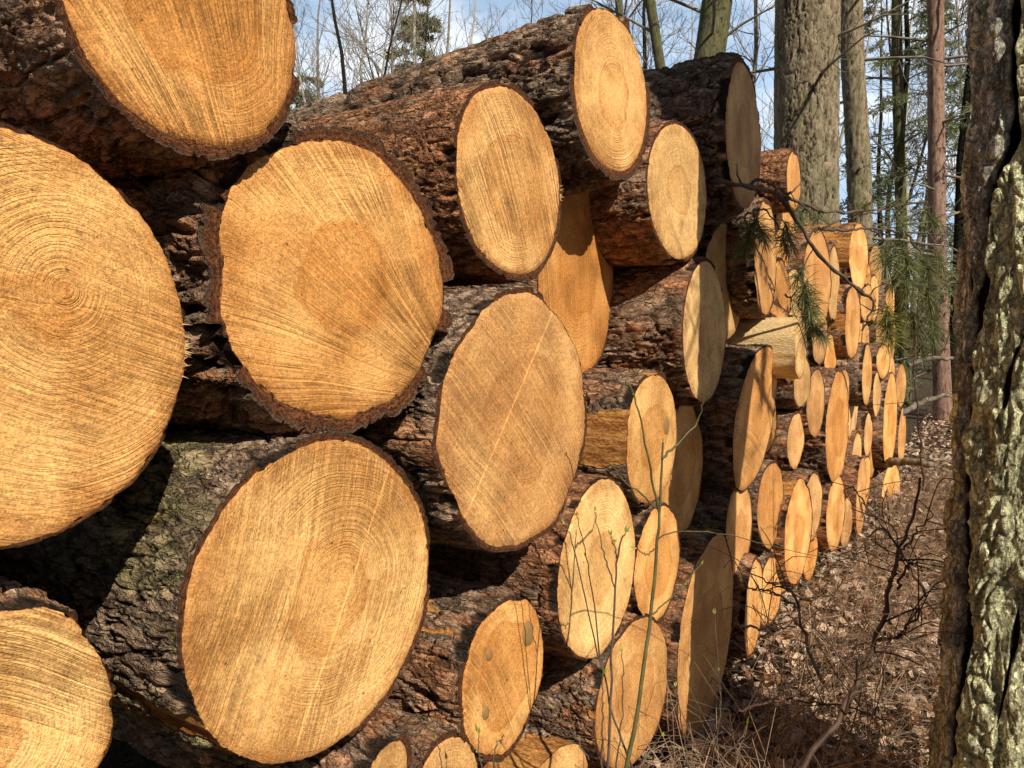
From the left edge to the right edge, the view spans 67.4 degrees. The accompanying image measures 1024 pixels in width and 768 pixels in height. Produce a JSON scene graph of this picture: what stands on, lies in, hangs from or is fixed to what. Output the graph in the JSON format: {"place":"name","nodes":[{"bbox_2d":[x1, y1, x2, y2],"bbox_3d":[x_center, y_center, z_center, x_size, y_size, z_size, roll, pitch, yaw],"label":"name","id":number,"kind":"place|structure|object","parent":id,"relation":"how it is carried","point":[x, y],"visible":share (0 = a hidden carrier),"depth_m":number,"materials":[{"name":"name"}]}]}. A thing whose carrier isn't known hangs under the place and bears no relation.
{"place":"outdoors","nodes":[
{"label":"outdoors","id":0,"kind":"place"},
{"bbox_2d":[98,326,953,767],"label":"ground","id":1,"kind":"structure","parent":0,"point":[122,754],"depth_m":3.41,"materials":[{"name":"soil"}]},
{"bbox_2d":[0,576,115,767],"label":"log","id":2,"kind":"object","parent":1,"relation":"on","point":[57,688],"visible":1,"depth_m":0.85,"materials":[{"name":"brown wood"}]},
{"bbox_2d":[0,122,192,549],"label":"log","id":3,"kind":"object","parent":2,"relation":"on","point":[93,345],"visible":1,"depth_m":0.84,"materials":[{"name":"brown wood"}]},
{"bbox_2d":[293,0,357,105],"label":"bare tree","id":4,"kind":"object","parent":1,"relation":"on","point":[318,58],"visible":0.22,"depth_m":25.48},
{"bbox_2d":[291,0,365,110],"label":"bare tree","id":5,"kind":"object","parent":1,"relation":"on","point":[303,95],"visible":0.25,"depth_m":21.50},
{"bbox_2d":[294,0,447,99],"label":"bare tree","id":6,"kind":"object","parent":1,"relation":"on","point":[342,57],"visible":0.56,"depth_m":19.63,"materials":[{"name":"brown plant"}]},
{"bbox_2d":[295,0,454,103],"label":"bare tree","id":7,"kind":"object","parent":1,"relation":"on","point":[365,31],"visible":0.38,"depth_m":22.29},
{"bbox_2d":[315,0,452,94],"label":"bare tree","id":8,"kind":"object","parent":1,"relation":"on","point":[371,69],"visible":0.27,"depth_m":25.53,"materials":[{"name":"grey plant"}]},
{"bbox_2d":[339,0,441,74],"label":"bare tree","id":9,"kind":"object","parent":1,"relation":"on","point":[414,42],"visible":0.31,"depth_m":20.48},
{"bbox_2d":[383,0,443,71],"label":"conifer","id":10,"kind":"object","parent":1,"relation":"on","point":[432,27],"visible":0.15,"depth_m":35.04,"materials":[{"name":"green plant"}]},
{"bbox_2d":[372,704,477,767],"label":"log","id":11,"kind":"object","parent":1,"relation":"on","point":[456,752],"visible":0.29,"depth_m":1.48,"materials":[{"name":"brown wood"}]},
{"bbox_2d":[112,706,412,767],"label":"log","id":12,"kind":"object","parent":11,"relation":"on","point":[372,743],"visible":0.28,"depth_m":1.38,"materials":[{"name":"brown wood"}]},
{"bbox_2d":[0,422,429,766],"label":"log","id":13,"kind":"object","parent":12,"relation":"on","point":[241,598],"visible":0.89,"depth_m":1.12,"materials":[{"name":"brown wood"}]},
{"bbox_2d":[109,122,454,436],"bbox_3d":[-1.925,-0.221,2.294,4.027,0.541,0.535,2,4,33],"label":"log","id":14,"kind":"object","parent":13,"relation":"on","point":[311,268],"visible":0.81,"depth_m":1.15,"materials":[{"name":"brown wood"}]},
{"bbox_2d":[0,0,299,181],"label":"log","id":15,"kind":"object","parent":14,"relation":"on","point":[109,90],"visible":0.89,"depth_m":0.93,"materials":[{"name":"brown wood"}]},
{"bbox_2d":[384,571,543,762],"bbox_3d":[-1.686,0.565,2.723,4.009,0.365,0.365,2,4,33],"label":"log","id":16,"kind":"object","parent":11,"relation":"on","point":[476,657],"visible":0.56,"depth_m":1.58,"materials":[{"name":"brown wood"}]},
{"bbox_2d":[247,286,586,551],"bbox_3d":[-1.654,0.012,2.646,4.013,0.549,0.563,2,4,33],"label":"log","id":17,"kind":"object","parent":16,"relation":"on","point":[480,440],"visible":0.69,"depth_m":1.49,"materials":[{"name":"brown wood"}]},
{"bbox_2d":[294,79,563,286],"bbox_3d":[-1.669,-0.481,2.686,4.014,0.420,0.424,2,4,33],"label":"log","id":18,"kind":"object","parent":17,"relation":"on","point":[479,161],"visible":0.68,"depth_m":1.55,"materials":[{"name":"brown wood"}]},
{"bbox_2d":[388,0,475,67],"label":"bare tree","id":19,"kind":"object","parent":1,"relation":"on","point":[448,35],"visible":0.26,"depth_m":17.88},
{"bbox_2d":[476,724,587,767],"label":"log","id":20,"kind":"object","parent":1,"relation":"on","point":[536,747],"visible":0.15,"depth_m":1.85,"materials":[{"name":"brown wood"}]},
{"bbox_2d":[528,612,668,767],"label":"log","id":21,"kind":"object","parent":1,"relation":"on","point":[570,690],"visible":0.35,"depth_m":2.13,"materials":[{"name":"brown wood"}]},
{"bbox_2d":[428,472,635,661],"bbox_3d":[-1.445,0.420,3.088,4.008,0.486,0.482,2,4,33],"label":"log","id":22,"kind":"object","parent":21,"relation":"on","point":[541,575],"visible":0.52,"depth_m":1.92,"materials":[{"name":"brown wood"}]},
{"bbox_2d":[626,501,680,622],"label":"log","id":23,"kind":"object","parent":21,"relation":"on","point":[645,521],"visible":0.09,"depth_m":2.30,"materials":[{"name":"brown wood"}]},
{"bbox_2d":[577,367,676,507],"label":"log","id":24,"kind":"object","parent":23,"relation":"on","point":[614,435],"visible":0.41,"depth_m":2.19,"materials":[{"name":"brown wood"}]},
{"bbox_2d":[444,191,614,372],"bbox_3d":[-1.460,-0.374,3.364,4.034,0.607,0.620,2,4,33],"label":"log","id":25,"kind":"object","parent":24,"relation":"on","point":[572,282],"visible":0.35,"depth_m":2.27,"materials":[{"name":"brown wood"}]},
{"bbox_2d":[286,4,650,195],"bbox_3d":[-1.399,-0.636,3.072,4.022,0.460,0.466,-4,1,33],"label":"log","id":26,"kind":"object","parent":25,"relation":"on","point":[575,74],"visible":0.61,"depth_m":1.95,"materials":[{"name":"brown wood"}]},
{"bbox_2d":[589,120,706,266],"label":"log","id":27,"kind":"object","parent":25,"relation":"on","point":[651,211],"visible":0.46,"depth_m":2.33,"materials":[{"name":"brown wood"}]},
{"bbox_2d":[584,0,664,68],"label":"tree","id":28,"kind":"object","parent":1,"relation":"on","point":[653,29],"visible":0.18,"depth_m":11.67,"materials":[{"name":"green plant"}]},
{"bbox_2d":[554,0,699,70],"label":"bare tree","id":29,"kind":"object","parent":1,"relation":"on","point":[645,57],"visible":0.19,"depth_m":17.27,"materials":[{"name":"grey plant"}]},
{"bbox_2d":[579,0,701,70],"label":"bare tree","id":30,"kind":"object","parent":1,"relation":"on","point":[633,25],"visible":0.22,"depth_m":22.77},
{"bbox_2d":[657,526,733,740],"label":"log","id":31,"kind":"object","parent":1,"relation":"on","point":[686,624],"visible":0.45,"depth_m":2.64,"materials":[{"name":"brown wood"}]},
{"bbox_2d":[654,405,703,533],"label":"log","id":32,"kind":"object","parent":31,"relation":"on","point":[681,493],"visible":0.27,"depth_m":2.79,"materials":[{"name":"brown wood"}]},
{"bbox_2d":[595,257,725,406],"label":"log","id":33,"kind":"object","parent":32,"relation":"on","point":[668,322],"visible":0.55,"depth_m":2.48,"materials":[{"name":"brown wood"}]},
{"bbox_2d":[674,608,748,767],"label":"sapling","id":34,"kind":"object","parent":1,"relation":"on","point":[738,740],"visible":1,"depth_m":1.64,"materials":[{"name":"green plant"}]},
{"bbox_2d":[670,0,774,74],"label":"tree","id":35,"kind":"object","parent":1,"relation":"on","point":[713,32],"visible":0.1,"depth_m":9.12,"materials":[{"name":"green plant"}]},
{"bbox_2d":[728,552,762,658],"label":"log","id":36,"kind":"object","parent":1,"relation":"on","point":[746,597],"visible":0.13,"depth_m":3.15,"materials":[{"name":"brown wood"}]},
{"bbox_2d":[689,486,751,575],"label":"log","id":37,"kind":"object","parent":36,"relation":"on","point":[726,511],"visible":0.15,"depth_m":3.12,"materials":[{"name":"brown wood"}]},
{"bbox_2d":[694,343,776,491],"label":"log","id":38,"kind":"object","parent":37,"relation":"on","point":[735,440],"visible":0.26,"depth_m":3.04,"materials":[{"name":"brown wood"}]},
{"bbox_2d":[693,220,740,340],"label":"log","id":39,"kind":"object","parent":38,"relation":"on","point":[712,246],"visible":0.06,"depth_m":3.05,"materials":[{"name":"brown wood"}]},
{"bbox_2d":[643,52,760,220],"bbox_3d":[-0.832,-0.949,3.856,4.016,0.596,0.600,2,4,33],"label":"log","id":40,"kind":"object","parent":39,"relation":"on","point":[710,103],"visible":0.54,"depth_m":2.64,"materials":[{"name":"brown wood"}]},
{"bbox_2d":[705,165,957,370],"bbox_3d":[1.260,-0.417,2.998,1.371,0.824,0.330,-2,4,-27],"label":"pine branch","id":41,"kind":"object","parent":40,"relation":"on","point":[884,322],"visible":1,"depth_m":3.11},
{"bbox_2d":[725,317,806,378],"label":"log","id":42,"kind":"object","parent":38,"relation":"on","point":[788,351],"visible":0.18,"depth_m":3.27,"materials":[{"name":"brown wood"}]},
{"bbox_2d":[724,197,776,319],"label":"log","id":43,"kind":"object","parent":42,"relation":"on","point":[750,289],"visible":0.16,"depth_m":3.13,"materials":[{"name":"brown wood"}]},
{"bbox_2d":[550,433,953,767],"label":"brushwood","id":44,"kind":"object","parent":1,"relation":"on","point":[912,667],"visible":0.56,"depth_m":2.92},
{"bbox_2d":[705,527,827,683],"bbox_3d":[0.891,0.771,2.707,0.418,0.528,0.205,1,3,15],"label":"stick","id":45,"kind":"object","parent":44,"relation":"on","point":[799,624],"visible":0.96,"depth_m":2.67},
{"bbox_2d":[722,557,845,661],"bbox_3d":[0.885,0.705,2.523,0.370,0.280,0.252,1,3,16],"label":"stick","id":46,"kind":"object","parent":44,"relation":"on","point":[757,628],"visible":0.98,"depth_m":2.54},
{"bbox_2d":[737,631,904,725],"bbox_3d":[0.872,0.838,2.174,0.480,0.241,0.198,0,3,0],"label":"stick","id":47,"kind":"object","parent":44,"relation":"on","point":[777,701],"visible":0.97,"depth_m":2.15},
{"bbox_2d":[799,477,973,767],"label":"bramble","id":48,"kind":"object","parent":44,"relation":"on","point":[826,734],"visible":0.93,"depth_m":1.93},
{"bbox_2d":[884,457,933,467],"bbox_3d":[3.335,0.670,6.450,0.084,0.112,0.445,-1,3,-22],"label":"fallen branch","id":49,"kind":"object","parent":44,"relation":"on","point":[891,462],"visible":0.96,"depth_m":6.45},
{"bbox_2d":[673,0,843,143],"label":"bare tree","id":50,"kind":"object","parent":1,"relation":"on","point":[756,25],"visible":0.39,"depth_m":13.89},
{"bbox_2d":[749,551,781,627],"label":"log","id":51,"kind":"object","parent":1,"relation":"on","point":[767,561],"visible":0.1,"depth_m":3.70,"materials":[{"name":"brown wood"}]},
{"bbox_2d":[748,459,783,550],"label":"log","id":52,"kind":"object","parent":51,"relation":"on","point":[766,489],"visible":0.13,"depth_m":3.58,"materials":[{"name":"brown wood"}]},
{"bbox_2d":[750,474,812,587],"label":"log","id":53,"kind":"object","parent":51,"relation":"on","point":[795,519],"visible":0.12,"depth_m":3.84,"materials":[{"name":"brown wood"}]},
{"bbox_2d":[765,406,777,454],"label":"log","id":54,"kind":"object","parent":53,"relation":"on","point":[772,433],"visible":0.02,"depth_m":3.97,"materials":[{"name":"brown wood"}]},
{"bbox_2d":[777,315,794,385],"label":"log","id":55,"kind":"object","parent":54,"relation":"on","point":[784,382],"visible":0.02,"depth_m":3.75,"materials":[{"name":"brown wood"}]},
{"bbox_2d":[762,257,790,317],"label":"log","id":56,"kind":"object","parent":55,"relation":"on","point":[779,309],"visible":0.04,"depth_m":3.60,"materials":[{"name":"brown wood"}]},
{"bbox_2d":[764,409,804,470],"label":"log","id":57,"kind":"object","parent":53,"relation":"on","point":[786,451],"visible":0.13,"depth_m":4.08,"materials":[{"name":"brown wood"}]},
{"bbox_2d":[775,355,810,408],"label":"log","id":58,"kind":"object","parent":57,"relation":"on","point":[795,394],"visible":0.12,"depth_m":4.07,"materials":[{"name":"brown wood"}]},
{"bbox_2d":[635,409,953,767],"bbox_3d":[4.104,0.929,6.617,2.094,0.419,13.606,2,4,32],"label":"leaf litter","id":59,"kind":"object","parent":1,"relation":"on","point":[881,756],"visible":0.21,"depth_m":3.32,"materials":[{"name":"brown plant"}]},
{"bbox_2d":[562,511,632,767],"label":"sapling","id":60,"kind":"object","parent":59,"relation":"on","point":[598,651],"visible":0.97,"depth_m":1.47,"materials":[{"name":"brown plant"}]},
{"bbox_2d":[547,647,664,767],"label":"sapling","id":61,"kind":"object","parent":59,"relation":"on","point":[604,672],"visible":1,"depth_m":1.44,"materials":[{"name":"brown plant"}]},
{"bbox_2d":[594,506,629,767],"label":"sapling","id":62,"kind":"object","parent":59,"relation":"on","point":[626,529],"visible":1,"depth_m":1.46,"materials":[{"name":"green plant"}]},
{"bbox_2d":[609,376,856,767],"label":"sapling","id":63,"kind":"object","parent":59,"relation":"on","point":[638,706],"visible":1,"depth_m":1.55,"materials":[{"name":"green plant"}]},
{"bbox_2d":[869,465,900,502],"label":"log","id":64,"kind":"object","parent":59,"relation":"on","point":[886,475],"visible":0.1,"depth_m":6.89,"materials":[{"name":"brown wood"}]},
{"bbox_2d":[871,372,896,468],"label":"log","id":65,"kind":"object","parent":64,"relation":"on","point":[884,422],"visible":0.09,"depth_m":6.62,"materials":[{"name":"brown wood"}]},
{"bbox_2d":[680,0,909,224],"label":"tree","id":66,"kind":"object","parent":1,"relation":"on","point":[806,69],"visible":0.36,"depth_m":7.21,"materials":[{"name":"grey plant"}]},
{"bbox_2d":[801,536,817,581],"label":"log","id":67,"kind":"object","parent":1,"relation":"on","point":[813,546],"visible":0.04,"depth_m":4.53,"materials":[{"name":"brown wood"}]},
{"bbox_2d":[781,468,822,542],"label":"log","id":68,"kind":"object","parent":67,"relation":"on","point":[811,479],"visible":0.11,"depth_m":4.39,"materials":[{"name":"brown wood"}]},
{"bbox_2d":[786,366,824,438],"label":"log","id":69,"kind":"object","parent":68,"relation":"on","point":[811,412],"visible":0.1,"depth_m":4.30,"materials":[{"name":"brown wood"}]},
{"bbox_2d":[806,320,827,366],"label":"log","id":70,"kind":"object","parent":69,"relation":"on","point":[817,358],"visible":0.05,"depth_m":4.30,"materials":[{"name":"brown wood"}]},
{"bbox_2d":[787,227,831,328],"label":"log","id":71,"kind":"object","parent":70,"relation":"on","point":[822,275],"visible":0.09,"depth_m":4.08,"materials":[{"name":"brown wood"}]},
{"bbox_2d":[816,474,844,552],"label":"log","id":72,"kind":"object","parent":1,"relation":"on","point":[829,529],"visible":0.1,"depth_m":4.68,"materials":[{"name":"brown wood"}]},
{"bbox_2d":[797,367,848,485],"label":"log","id":73,"kind":"object","parent":72,"relation":"on","point":[824,452],"visible":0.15,"depth_m":4.60,"materials":[{"name":"brown wood"}]},
{"bbox_2d":[815,331,836,367],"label":"log","id":74,"kind":"object","parent":73,"relation":"on","point":[830,360],"visible":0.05,"depth_m":4.88,"materials":[{"name":"brown wood"}]},
{"bbox_2d":[826,244,839,322],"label":"log","id":75,"kind":"object","parent":74,"relation":"on","point":[835,278],"visible":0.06,"depth_m":4.77,"materials":[{"name":"brown wood"}]},
{"bbox_2d":[764,0,917,180],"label":"bare tree","id":76,"kind":"object","parent":1,"relation":"on","point":[866,52],"visible":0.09,"depth_m":17.67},
{"bbox_2d":[838,494,851,548],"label":"log","id":77,"kind":"object","parent":1,"relation":"on","point":[847,525],"visible":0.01,"depth_m":5.23,"materials":[{"name":"brown wood"}]},
{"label":"log","id":78,"kind":"object","parent":77,"relation":"on","visible":0},
{"bbox_2d":[835,366,849,402],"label":"log","id":79,"kind":"object","parent":78,"relation":"on","point":[844,371],"visible":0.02,"depth_m":5.14,"materials":[{"name":"brown wood"}]},
{"bbox_2d":[827,284,860,359],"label":"log","id":80,"kind":"object","parent":79,"relation":"on","point":[845,327],"visible":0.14,"depth_m":4.95,"materials":[{"name":"brown wood"}]},
{"bbox_2d":[795,222,868,288],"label":"log","id":81,"kind":"object","parent":80,"relation":"on","point":[852,255],"visible":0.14,"depth_m":5.09,"materials":[{"name":"brown wood"}]},
{"bbox_2d":[848,405,850,437],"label":"log","id":82,"kind":"object","parent":78,"relation":"on","point":[849,422],"visible":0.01,"depth_m":5.54,"materials":[{"name":"brown wood"}]},
{"bbox_2d":[836,342,871,406],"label":"log","id":83,"kind":"object","parent":82,"relation":"on","point":[858,367],"visible":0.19,"depth_m":5.50,"materials":[{"name":"brown wood"}]},
{"bbox_2d":[841,454,865,536],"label":"log","id":84,"kind":"object","parent":1,"relation":"on","point":[854,471],"visible":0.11,"depth_m":5.43,"materials":[{"name":"brown wood"}]},
{"bbox_2d":[764,0,967,256],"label":"tree","id":85,"kind":"object","parent":1,"relation":"on","point":[854,102],"visible":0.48,"depth_m":10.20,"materials":[{"name":"grey plant"}]},
{"bbox_2d":[861,455,870,496],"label":"log","id":86,"kind":"object","parent":1,"relation":"on","point":[868,464],"visible":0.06,"depth_m":6.04,"materials":[{"name":"brown wood"}]},
{"bbox_2d":[856,410,872,455],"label":"log","id":87,"kind":"object","parent":86,"relation":"on","point":[864,427],"visible":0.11,"depth_m":6.13,"materials":[{"name":"brown wood"}]},
{"bbox_2d":[858,371,881,418],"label":"log","id":88,"kind":"object","parent":87,"relation":"on","point":[872,408],"visible":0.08,"depth_m":6.20,"materials":[{"name":"brown wood"}]},
{"bbox_2d":[869,342,889,380],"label":"log","id":89,"kind":"object","parent":88,"relation":"on","point":[880,365],"visible":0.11,"depth_m":6.29,"materials":[{"name":"brown wood"}]},
{"bbox_2d":[810,477,929,596],"bbox_3d":[1.190,0.494,2.493,0.380,0.366,0.311,0,3,0],"label":"bramble","id":90,"kind":"object","parent":1,"relation":"on","point":[911,567],"visible":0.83,"depth_m":2.54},
{"bbox_2d":[839,0,931,368],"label":"conifer","id":91,"kind":"object","parent":1,"relation":"on","point":[878,169],"visible":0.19,"depth_m":18.74,"materials":[{"name":"green plant"}]},
{"bbox_2d":[839,0,956,263],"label":"bare tree","id":92,"kind":"object","parent":1,"relation":"on","point":[906,131],"visible":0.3,"depth_m":14.75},
{"bbox_2d":[893,407,905,465],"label":"log","id":93,"kind":"object","parent":1,"relation":"on","point":[900,443],"visible":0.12,"depth_m":7.50,"materials":[{"name":"brown wood"}]},
{"bbox_2d":[895,363,906,407],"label":"log","id":94,"kind":"object","parent":93,"relation":"on","point":[900,379],"visible":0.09,"depth_m":7.38,"materials":[{"name":"brown wood"}]},
{"bbox_2d":[839,0,966,278],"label":"bare tree","id":95,"kind":"object","parent":1,"relation":"on","point":[925,142],"visible":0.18,"depth_m":21.01,"materials":[{"name":"brown plant"}]},
{"bbox_2d":[839,0,969,363],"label":"conifer","id":96,"kind":"object","parent":1,"relation":"on","point":[905,95],"visible":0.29,"depth_m":12.66,"materials":[{"name":"green plant"}]},
{"bbox_2d":[875,293,952,486],"bbox_3d":[1.632,0.026,2.980,0.373,0.760,0.396,0,3,0],"label":"bramble","id":97,"kind":"object","parent":1,"relation":"on","point":[918,429],"visible":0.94,"depth_m":3.01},
{"bbox_2d":[865,0,967,408],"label":"tree","id":98,"kind":"object","parent":1,"relation":"on","point":[899,141],"visible":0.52,"depth_m":12.72,"materials":[{"name":"brown plant"}]},
{"bbox_2d":[864,0,969,423],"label":"tree","id":99,"kind":"object","parent":1,"relation":"on","point":[936,199],"visible":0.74,"depth_m":11.26,"materials":[{"name":"brown wood"}]},
{"bbox_2d":[871,26,964,357],"bbox_3d":[12.933,-6.732,23.039,4.092,13.746,3.864,-1,3,-9],"label":"bare tree","id":100,"kind":"object","parent":1,"relation":"on","point":[924,238],"visible":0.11,"depth_m":23.58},
{"bbox_2d":[866,0,971,205],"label":"bare tree","id":101,"kind":"object","parent":1,"relation":"on","point":[959,51],"visible":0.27,"depth_m":19.48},
{"bbox_2d":[884,0,958,345],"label":"conifer","id":102,"kind":"object","parent":1,"relation":"on","point":[918,217],"visible":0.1,"depth_m":25.29,"materials":[{"name":"green plant"}]},
{"bbox_2d":[872,0,971,406],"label":"conifer","id":103,"kind":"object","parent":1,"relation":"on","point":[959,218],"visible":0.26,"depth_m":11.74,"materials":[{"name":"green plant"}]},
{"bbox_2d":[893,66,965,324],"bbox_3d":[10.406,-5.524,16.678,3.917,12.043,4.979,-2,4,-26],"label":"conifer","id":104,"kind":"object","parent":1,"relation":"on","point":[953,85],"visible":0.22,"depth_m":17.14,"materials":[{"name":"green plant"}]},
{"bbox_2d":[927,0,1023,767],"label":"tree","id":105,"kind":"object","parent":1,"relation":"on","point":[977,721],"visible":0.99,"depth_m":1.70,"materials":[{"name":"brown plant"}]},
{"bbox_2d":[290,0,966,306],"label":"sky","id":106,"kind":"structure","parent":0,"point":[456,5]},
{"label":"log","id":107,"kind":"object","parent":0,"visible":0},
{"bbox_2d":[755,148,800,214],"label":"log","id":108,"kind":"object","parent":107,"relation":"on","point":[780,168],"visible":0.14,"depth_m":3.55,"materials":[{"name":"brown wood"}]},
{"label":"log","id":109,"kind":"object","parent":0,"visible":0},
{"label":"log","id":110,"kind":"object","parent":109,"relation":"on","visible":0},
{"bbox_2d":[857,283,875,322],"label":"log","id":111,"kind":"object","parent":110,"relation":"on","point":[866,301],"visible":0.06,"depth_m":5.54,"materials":[{"name":"brown wood"}]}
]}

